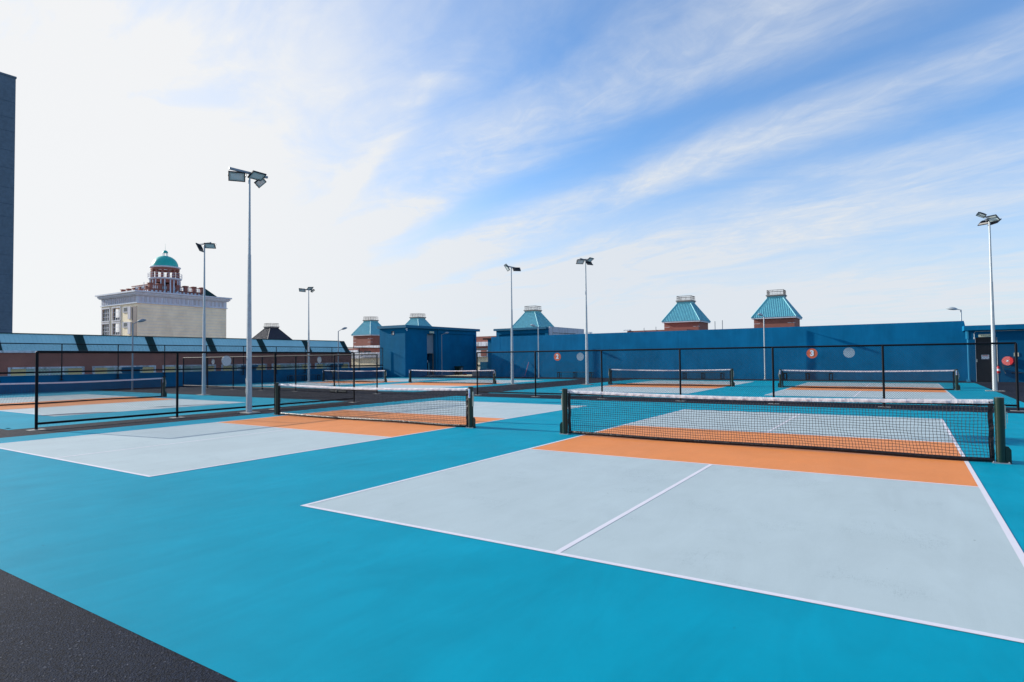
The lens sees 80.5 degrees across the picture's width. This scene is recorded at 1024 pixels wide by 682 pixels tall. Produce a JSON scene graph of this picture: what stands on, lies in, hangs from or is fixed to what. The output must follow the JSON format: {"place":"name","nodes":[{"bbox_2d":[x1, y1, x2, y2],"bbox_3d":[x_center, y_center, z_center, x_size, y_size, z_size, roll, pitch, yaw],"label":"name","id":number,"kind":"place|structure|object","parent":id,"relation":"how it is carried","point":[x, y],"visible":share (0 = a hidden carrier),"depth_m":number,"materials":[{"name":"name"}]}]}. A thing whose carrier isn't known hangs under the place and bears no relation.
{"place":"outdoors","nodes":[
{"label":"outdoors","id":0,"kind":"place"},
{"bbox_2d":[0,72,16,350],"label":"grey tower","id":1,"kind":"structure","parent":0,"point":[7,122],"depth_m":327.33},
{"bbox_2d":[119,367,142,372],"bbox_3d":[-23.318,2.066,36.883,0.620,0.960,1.200,-2,-2,33],"label":"roof vent","id":2,"kind":"object","parent":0,"point":[122,368],"visible":0.32,"depth_m":36.66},
{"bbox_2d":[95,250,231,337],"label":"cream building","id":3,"kind":"structure","parent":0,"point":[163,306],"depth_m":94.90,"materials":[{"name":"beige concrete"}]},
{"bbox_2d":[101,307,109,322],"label":"window","id":4,"kind":"structure","parent":3,"relation":"in","point":[105,314],"depth_m":95.35,"materials":[{"name":"white glass"}]},
{"bbox_2d":[101,322,109,334],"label":"window","id":5,"kind":"structure","parent":3,"relation":"in","point":[106,327],"depth_m":95.18,"materials":[{"name":"white glass"}]},
{"bbox_2d":[111,306,120,321],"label":"window","id":6,"kind":"structure","parent":3,"relation":"in","point":[119,307],"depth_m":93.38,"materials":[{"name":"white glass"}]},
{"bbox_2d":[111,322,120,334],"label":"window","id":7,"kind":"structure","parent":3,"relation":"in","point":[114,332],"depth_m":93.41,"materials":[{"name":"white glass"}]},
{"bbox_2d":[122,307,127,312],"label":"window","id":8,"kind":"structure","parent":3,"relation":"in","point":[125,309],"depth_m":91.62,"materials":[{"name":"white glass"}]},
{"bbox_2d":[122,322,127,327],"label":"window","id":9,"kind":"structure","parent":3,"relation":"in","point":[124,324],"depth_m":91.61,"materials":[{"name":"white glass"}]},
{"bbox_2d":[252,323,291,339],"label":"pyramid roof tower","id":10,"kind":"structure","parent":0,"point":[271,332],"depth_m":145.29,"materials":[{"name":"stone"}]},
{"bbox_2d":[351,316,380,346],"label":"pyramid roof tower","id":11,"kind":"structure","parent":0,"point":[366,333],"depth_m":140.53,"materials":[{"name":"metal"}]},
{"bbox_2d":[405,313,430,325],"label":"pyramid roof tower","id":12,"kind":"structure","parent":0,"point":[419,321],"depth_m":133.68,"materials":[{"name":"metal"}]},
{"bbox_2d":[0,376,1023,681],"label":"roof deck","id":13,"kind":"structure","parent":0,"point":[46,636],"depth_m":3.55,"materials":[{"name":"concrete"}]},
{"bbox_2d":[131,319,145,389],"bbox_3d":[-20.835,0.739,33.728,0.727,3.976,0.239,0,-2,-27],"label":"street lamp","id":14,"kind":"object","parent":13,"relation":"on","point":[141,320],"visible":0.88,"depth_m":33.60,"materials":[{"name":"metal"}]},
{"bbox_2d":[0,390,343,429],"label":"court surround","id":15,"kind":"object","parent":13,"relation":"on","point":[12,420],"visible":0.5,"depth_m":18.90,"materials":[{"name":"teal paint"}]},
{"bbox_2d":[0,397,172,409],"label":"kitchen zone","id":16,"kind":"object","parent":15,"relation":"on","point":[63,404],"visible":0.67,"depth_m":23.22,"materials":[{"name":"orange paint"}]},
{"bbox_2d":[0,377,166,405],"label":"court net","id":17,"kind":"object","parent":16,"relation":"on","point":[163,380],"visible":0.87,"depth_m":23.84,"materials":[{"name":"black fabric"}]},
{"bbox_2d":[0,394,241,415],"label":"service court","id":18,"kind":"object","parent":15,"relation":"on","point":[93,408],"visible":0.71,"depth_m":21.46,"materials":[{"name":"grey paint"}]},
{"bbox_2d":[7,394,243,415],"bbox_3d":[-17.070,2.386,23.531,13.200,0.001,6.050,-2,-2,33],"label":"line marking","id":19,"kind":"object","parent":18,"relation":"on","point":[106,404],"visible":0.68,"depth_m":21.51,"materials":[{"name":"white paint"}]},
{"bbox_2d":[40,403,225,415],"bbox_3d":[-12.096,2.222,19.839,0.942,0.001,5.554,-2,-2,30],"label":"line marking","id":20,"kind":"object","parent":18,"relation":"on","point":[106,412],"visible":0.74,"depth_m":18.50,"materials":[{"name":"paint"}]},
{"bbox_2d":[27,351,354,430],"bbox_3d":[-8.361,1.225,17.985,0.240,1.827,9.920,-2,-2,33],"label":"chain link fence","id":21,"kind":"object","parent":13,"relation":"on","point":[37,373],"visible":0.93,"depth_m":16.54,"materials":[{"name":"black metal"}]},
{"bbox_2d":[222,356,230,363],"bbox_3d":[-8.489,0.589,17.974,0.028,0.303,0.303,-2,-2,33],"label":"number disc","id":22,"kind":"object","parent":21,"relation":"attached to","point":[226,359],"visible":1,"depth_m":17.97,"materials":[{"name":"white metal"}]},
{"bbox_2d":[0,367,382,393],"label":"parapet wall","id":23,"kind":"structure","parent":13,"relation":"on","point":[27,379],"depth_m":36.85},
{"bbox_2d":[0,343,382,381],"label":"parapet fence","id":24,"kind":"object","parent":23,"relation":"attached to","point":[112,370],"visible":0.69,"depth_m":37.06,"materials":[{"name":"black metal"}]},
{"bbox_2d":[196,242,215,394],"bbox_3d":[-14.174,-1.048,27.902,1.309,7.062,0.508,-2,-2,33],"label":"floodlight pole","id":25,"kind":"object","parent":13,"relation":"on","point":[210,245],"visible":0.99,"depth_m":27.85,"materials":[{"name":"metal"}]},
{"bbox_2d":[228,167,267,413],"bbox_3d":[-7.823,-1.484,18.049,0.735,7.227,1.294,-2,-2,33],"label":"floodlight pole","id":26,"kind":"object","parent":13,"relation":"on","point":[237,175],"visible":1,"depth_m":17.91,"materials":[{"name":"metal"}]},
{"bbox_2d":[182,354,377,393],"bbox_3d":[-12.859,1.682,31.723,16.420,1.807,0.240,-2,-2,33],"label":"chain link fence","id":27,"kind":"object","parent":13,"relation":"on","point":[295,388],"visible":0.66,"depth_m":30.78,"materials":[{"name":"black metal"}]},
{"bbox_2d":[330,371,345,392],"bbox_3d":[-8.089,1.919,28.535,1.180,1.046,0.386,-2,-2,33],"label":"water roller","id":28,"kind":"object","parent":13,"relation":"on","point":[335,391],"visible":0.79,"depth_m":28.50,"materials":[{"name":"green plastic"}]},
{"bbox_2d":[210,377,577,391],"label":"court surround","id":29,"kind":"object","parent":13,"relation":"on","point":[451,379],"visible":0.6,"depth_m":40.39,"materials":[{"name":"teal paint"}]},
{"bbox_2d":[287,374,319,380],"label":"bench","id":30,"kind":"object","parent":29,"relation":"on","point":[304,377],"visible":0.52,"depth_m":45.78,"materials":[{"name":"blue plastic"}]},
{"bbox_2d":[299,287,314,381],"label":"floodlight pole","id":31,"kind":"object","parent":29,"relation":"on","point":[311,289],"visible":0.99,"depth_m":44.28,"materials":[{"name":"metal"}]},
{"bbox_2d":[337,327,346,379],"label":"street lamp","id":32,"kind":"object","parent":29,"relation":"on","point":[338,346],"visible":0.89,"depth_m":48.37,"materials":[{"name":"metal"}]},
{"bbox_2d":[257,378,440,385],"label":"service court","id":33,"kind":"object","parent":29,"relation":"on","point":[392,379],"visible":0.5,"depth_m":44.01,"materials":[{"name":"grey paint"}]},
{"bbox_2d":[322,370,386,381],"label":"court net","id":34,"kind":"object","parent":29,"relation":"on","point":[385,376],"visible":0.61,"depth_m":42.39,"materials":[{"name":"black fabric"}]},
{"bbox_2d":[306,381,403,383],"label":"kitchen zone","id":35,"kind":"object","parent":29,"relation":"on","point":[357,382],"visible":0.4,"depth_m":41.83,"materials":[{"name":"orange paint"}]},
{"bbox_2d":[390,382,500,385],"bbox_3d":[-4.039,2.662,37.665,6.300,0.001,4.200,-2,-2,33],"label":"kitchen zone","id":36,"kind":"object","parent":29,"relation":"on","point":[457,384],"visible":0.6,"depth_m":37.02,"materials":[{"name":"orange paint"}]},
{"bbox_2d":[408,369,495,383],"bbox_3d":[-3.918,2.241,38.293,7.066,0.881,0.170,-2,-2,33],"label":"court net","id":37,"kind":"object","parent":36,"relation":"on","point":[463,372],"visible":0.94,"depth_m":38.20,"materials":[{"name":"black fabric"}]},
{"bbox_2d":[350,380,543,387],"bbox_3d":[-4.039,2.662,37.665,6.300,0.001,13.200,-2,-2,33],"label":"service court","id":38,"kind":"object","parent":29,"relation":"on","point":[414,386],"visible":0.5,"depth_m":35.60,"materials":[{"name":"grey paint"}]},
{"bbox_2d":[504,264,520,384],"bbox_3d":[0.047,-0.994,35.921,0.711,7.122,1.200,-2,-2,33],"label":"floodlight pole","id":39,"kind":"object","parent":29,"relation":"on","point":[511,267],"visible":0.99,"depth_m":35.87,"materials":[{"name":"metal"}]},
{"bbox_2d":[377,325,479,376],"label":"blue hut","id":40,"kind":"object","parent":13,"relation":"on","point":[406,348],"visible":0.97,"depth_m":54.49,"materials":[{"name":"concrete"}]},
{"bbox_2d":[441,332,448,375],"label":"street lamp","id":41,"kind":"object","parent":13,"relation":"on","point":[441,350],"visible":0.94,"depth_m":55.44,"materials":[{"name":"metal"}]},
{"bbox_2d":[454,366,463,374],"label":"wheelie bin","id":42,"kind":"object","parent":13,"relation":"on","point":[459,369],"visible":0.8,"depth_m":57.43,"materials":[{"name":"plastic"}]},
{"bbox_2d":[472,362,487,375],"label":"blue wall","id":43,"kind":"structure","parent":13,"relation":"on","point":[480,372],"depth_m":54.15,"materials":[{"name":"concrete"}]},
{"bbox_2d":[0,396,1023,681],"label":"court surround","id":44,"kind":"object","parent":13,"relation":"on","point":[252,570],"visible":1,"depth_m":4.05,"materials":[{"name":"teal paint"}]},
{"bbox_2d":[0,400,580,476],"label":"service court","id":45,"kind":"object","parent":44,"relation":"on","point":[169,457],"visible":0.89,"depth_m":11.37,"materials":[{"name":"grey paint"}]},
{"bbox_2d":[0,400,582,476],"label":"line marking","id":46,"kind":"object","parent":45,"relation":"on","point":[229,436],"visible":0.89,"depth_m":10.94,"materials":[{"name":"white paint"}]},
{"bbox_2d":[219,410,503,436],"bbox_3d":[-3.778,2.007,15.265,6.096,0.001,4.192,-2,-2,33],"label":"kitchen zone","id":47,"kind":"object","parent":44,"relation":"on","point":[378,428],"visible":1,"depth_m":14.68,"materials":[{"name":"orange paint"}]},
{"bbox_2d":[273,383,475,427],"bbox_3d":[-3.791,1.553,15.266,7.066,0.913,0.170,-2,-2,33],"label":"court net","id":48,"kind":"object","parent":44,"relation":"on","point":[470,418],"visible":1,"depth_m":14.84,"materials":[{"name":"black fabric"}]},
{"bbox_2d":[304,410,1023,642],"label":"service court","id":49,"kind":"object","parent":44,"relation":"on","point":[940,554],"visible":1,"depth_m":5.61,"materials":[{"name":"grey paint"}]},
{"bbox_2d":[300,409,1023,642],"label":"line marking","id":50,"kind":"object","parent":49,"relation":"on","point":[1011,538],"visible":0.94,"depth_m":5.23,"materials":[{"name":"white paint"}]},
{"bbox_2d":[531,425,978,487],"bbox_3d":[3.938,1.781,10.271,6.096,0.001,4.192,-2,-2,33],"label":"kitchen zone","id":51,"kind":"object","parent":44,"relation":"on","point":[920,470],"visible":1,"depth_m":9.46,"materials":[{"name":"orange paint"}]},
{"bbox_2d":[560,388,1011,463],"bbox_3d":[3.925,1.327,10.271,7.066,0.913,0.170,-2,-2,33],"label":"court net","id":52,"kind":"object","parent":44,"relation":"on","point":[1003,451],"visible":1,"depth_m":9.68,"materials":[{"name":"black fabric"}]},
{"bbox_2d":[531,324,538,376],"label":"street lamp","id":53,"kind":"object","parent":13,"relation":"on","point":[533,325],"visible":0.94,"depth_m":48.34,"materials":[{"name":"metal"}]},
{"bbox_2d":[557,372,591,377],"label":"bench","id":54,"kind":"object","parent":13,"relation":"on","point":[574,374],"visible":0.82,"depth_m":46.67,"materials":[{"name":"blue plastic"}]},
{"bbox_2d":[682,372,725,378],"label":"bench","id":55,"kind":"object","parent":13,"relation":"on","point":[702,373],"visible":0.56,"depth_m":41.30,"materials":[{"name":"blue plastic"}]},
{"bbox_2d":[483,321,967,380],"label":"long blue wall","id":56,"kind":"structure","parent":13,"relation":"on","point":[912,333],"depth_m":40.24,"materials":[{"name":"blue paint"}]},
{"bbox_2d":[554,353,560,360],"bbox_3d":[1.770,0.614,23.548,0.303,0.303,0.030,-2,-2,33],"label":"number disc","id":57,"kind":"object","parent":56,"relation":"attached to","point":[557,356],"visible":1,"depth_m":23.53,"materials":[{"name":"orange metal"}]},
{"bbox_2d":[577,353,583,360],"bbox_3d":[2.605,0.596,23.080,0.303,0.303,0.028,-2,-2,33],"label":"number disc","id":58,"kind":"object","parent":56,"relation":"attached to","point":[580,354],"visible":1,"depth_m":23.07,"materials":[{"name":"grey metal"}]},
{"bbox_2d":[807,349,816,357],"bbox_3d":[9.273,0.383,18.691,0.303,0.303,0.030,-2,-2,33],"label":"number disc","id":59,"kind":"object","parent":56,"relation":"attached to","point":[811,353],"visible":1,"depth_m":18.68,"materials":[{"name":"orange paint"}]},
{"bbox_2d":[843,348,854,357],"bbox_3d":[10.145,0.350,18.199,0.303,0.303,0.028,-2,-2,33],"label":"number disc","id":60,"kind":"object","parent":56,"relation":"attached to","point":[848,351],"visible":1,"depth_m":18.19,"materials":[{"name":"grey metal"}]},
{"bbox_2d":[946,307,961,320],"bbox_3d":[25.913,0.138,35.345,0.797,4.290,0.240,-2,-2,33],"label":"street lamp","id":61,"kind":"object","parent":56,"relation":"attached to","point":[951,308],"visible":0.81,"depth_m":35.29,"materials":[{"name":"metal"}]},
{"bbox_2d":[476,342,1021,410],"bbox_3d":[5.958,1.158,20.852,18.040,1.827,0.240,-2,-2,33],"label":"chain link fence","id":62,"kind":"object","parent":13,"relation":"on","point":[764,359],"visible":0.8,"depth_m":19.30,"materials":[{"name":"black metal"}]},
{"bbox_2d":[758,313,765,378],"bbox_3d":[16.247,0.342,39.281,0.730,4.315,0.239,1,-2,-36],"label":"street lamp","id":63,"kind":"object","parent":13,"relation":"on","point":[759,314],"visible":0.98,"depth_m":39.40,"materials":[{"name":"metal"}]},
{"bbox_2d":[503,379,1023,407],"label":"court surround","id":64,"kind":"object","parent":13,"relation":"on","point":[760,386],"visible":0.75,"depth_m":26.36,"materials":[{"name":"teal paint"}]},
{"bbox_2d":[576,257,593,384],"bbox_3d":[4.269,-1.125,34.375,0.779,7.204,1.377,-2,-2,33],"label":"floodlight pole","id":65,"kind":"object","parent":64,"relation":"on","point":[587,261],"visible":1,"depth_m":34.33,"materials":[{"name":"metal"}]},
{"bbox_2d":[561,380,748,393],"bbox_3d":[8.334,2.374,32.216,6.050,0.001,13.240,-2,-2,33],"label":"service court","id":66,"kind":"object","parent":64,"relation":"on","point":[657,390],"visible":0.7,"depth_m":29.08,"materials":[{"name":"grey paint"}]},
{"bbox_2d":[560,380,751,393],"bbox_3d":[8.334,2.372,32.216,6.050,0.001,13.240,-2,-2,33],"label":"line marking","id":67,"kind":"object","parent":66,"relation":"on","point":[667,387],"visible":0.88,"depth_m":30.22,"materials":[{"name":"white paint"}]},
{"bbox_2d":[606,383,725,387],"bbox_3d":[8.334,2.374,32.216,6.050,0.001,4.200,-2,-2,33],"label":"kitchen zone","id":68,"kind":"object","parent":64,"relation":"on","point":[670,386],"visible":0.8,"depth_m":31.48,"materials":[{"name":"orange paint"}]},
{"bbox_2d":[608,368,734,386],"bbox_3d":[8.266,1.917,32.133,6.854,0.913,0.170,-2,-2,33],"label":"court net","id":69,"kind":"object","parent":64,"relation":"on","point":[731,379],"visible":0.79,"depth_m":31.91,"materials":[{"name":"black fabric"}]},
{"bbox_2d":[769,382,952,398],"bbox_3d":[15.886,2.152,27.327,6.050,0.001,13.240,-2,-2,33],"label":"service court","id":70,"kind":"object","parent":64,"relation":"on","point":[818,392],"visible":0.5,"depth_m":24.11,"materials":[{"name":"grey paint"}]},
{"bbox_2d":[767,382,955,398],"bbox_3d":[15.886,2.150,27.327,6.050,0.001,13.240,-2,-2,33],"label":"line marking","id":71,"kind":"object","parent":70,"relation":"on","point":[869,383],"visible":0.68,"depth_m":24.93,"materials":[{"name":"white paint"}]},
{"bbox_2d":[785,386,945,391],"bbox_3d":[15.886,2.152,27.327,6.050,0.001,4.200,-2,-2,33],"label":"kitchen zone","id":72,"kind":"object","parent":64,"relation":"on","point":[842,389],"visible":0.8,"depth_m":26.71,"materials":[{"name":"orange paint"}]},
{"bbox_2d":[778,369,959,389],"bbox_3d":[15.748,1.708,27.170,7.066,0.886,0.170,-2,-2,33],"label":"court net","id":73,"kind":"object","parent":64,"relation":"on","point":[780,375],"visible":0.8,"depth_m":27.04,"materials":[{"name":"black fabric"}]},
{"bbox_2d":[976,212,1004,391],"bbox_3d":[19.563,-1.615,24.684,0.820,7.300,1.386,-2,-2,41],"label":"floodlight pole","id":74,"kind":"object","parent":64,"relation":"on","point":[991,219],"visible":0.99,"depth_m":24.53,"materials":[{"name":"metal"}]},
{"bbox_2d":[783,373,832,379],"bbox_3d":[18.526,2.213,37.891,2.950,0.445,0.340,-2,-2,33],"label":"bench","id":75,"kind":"object","parent":13,"relation":"on","point":[806,376],"visible":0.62,"depth_m":38.03,"materials":[{"name":"green plastic"}]},
{"bbox_2d":[0,0,1023,346],"label":"sky","id":76,"kind":"structure","parent":0,"point":[843,157],"materials":[{"name":"blue"}]},
{"bbox_2d":[513,306,553,327],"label":"pyramid roof tower","id":77,"kind":"structure","parent":0,"point":[534,316],"depth_m":116.96,"materials":[{"name":"metal"}]},
{"bbox_2d":[493,326,583,336],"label":"back building","id":78,"kind":"structure","parent":0,"point":[528,331],"depth_m":56.80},
{"bbox_2d":[751,289,802,327],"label":"pyramid roof tower","id":79,"kind":"structure","parent":0,"point":[777,310],"depth_m":92.43,"materials":[{"name":"teal metal"}]},
{"bbox_2d":[962,324,1023,381],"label":"building","id":80,"kind":"structure","parent":0,"point":[1003,333],"depth_m":32.47,"materials":[{"name":"blue concrete"}]},
{"bbox_2d":[975,337,997,381],"bbox_3d":[25.688,1.000,32.741,0.905,2.380,0.100,-2,-2,33],"label":"door","id":81,"kind":"structure","parent":80,"relation":"in","point":[988,339],"depth_m":32.78,"materials":[{"name":"black metal"}]},
{"bbox_2d":[1002,356,1014,373],"bbox_3d":[26.289,1.277,32.022,0.357,0.917,0.521,1,-2,-38],"label":"hose reel","id":82,"kind":"object","parent":80,"relation":"attached to","point":[1008,360],"visible":0.83,"depth_m":31.93,"materials":[{"name":"red plastic"}]},
{"bbox_3d":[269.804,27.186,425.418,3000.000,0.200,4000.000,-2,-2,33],"label":"ground","id":83,"kind":"structure","parent":0,"visible":0},
{"bbox_2d":[0,333,350,375],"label":"brown arcade","id":84,"kind":"object","parent":83,"relation":"on","point":[144,341],"visible":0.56,"depth_m":47.52,"materials":[{"name":"blue metal"}]},
{"bbox_2d":[7,366,84,375],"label":"window","id":85,"kind":"structure","parent":84,"relation":"in","point":[10,369],"depth_m":42.04,"materials":[{"name":"blue glass"}]},
{"bbox_2d":[92,365,155,373],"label":"window","id":86,"kind":"structure","parent":84,"relation":"in","point":[101,367],"depth_m":45.79,"materials":[{"name":"blue glass"}]},
{"bbox_2d":[162,364,215,371],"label":"window","id":87,"kind":"structure","parent":84,"relation":"in","point":[180,366],"depth_m":50.26,"materials":[{"name":"green glass"}]},
{"bbox_2d":[221,364,266,370],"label":"window","id":88,"kind":"structure","parent":84,"relation":"in","point":[230,364],"depth_m":54.34,"materials":[{"name":"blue glass"}]},
{"bbox_2d":[271,363,310,369],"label":"window","id":89,"kind":"structure","parent":84,"relation":"in","point":[289,364],"depth_m":59.23,"materials":[{"name":"blue glass"}]},
{"bbox_2d":[315,363,348,368],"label":"window","id":90,"kind":"structure","parent":84,"relation":"in","point":[315,363],"depth_m":62.59,"materials":[{"name":"blue glass"}]},
{"bbox_2d":[348,336,495,375],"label":"old shop row","id":91,"kind":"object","parent":83,"relation":"on","point":[481,345],"visible":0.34,"depth_m":110.21,"materials":[{"name":"red brick"}]},
{"bbox_2d":[356,348,487,352],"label":"window","id":92,"kind":"structure","parent":91,"relation":"in","point":[477,348],"depth_m":98.00,"materials":[{"name":"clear glass"}]},
{"bbox_2d":[588,320,722,333],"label":"roofline","id":93,"kind":"object","parent":83,"relation":"on","point":[659,330],"visible":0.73,"depth_m":97.07,"materials":[{"name":"metal"}]},
{"bbox_2d":[661,295,710,329],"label":"pyramid roof tower","id":94,"kind":"structure","parent":83,"relation":"on","point":[685,314],"depth_m":100.27,"materials":[{"name":"metal"}]}
]}

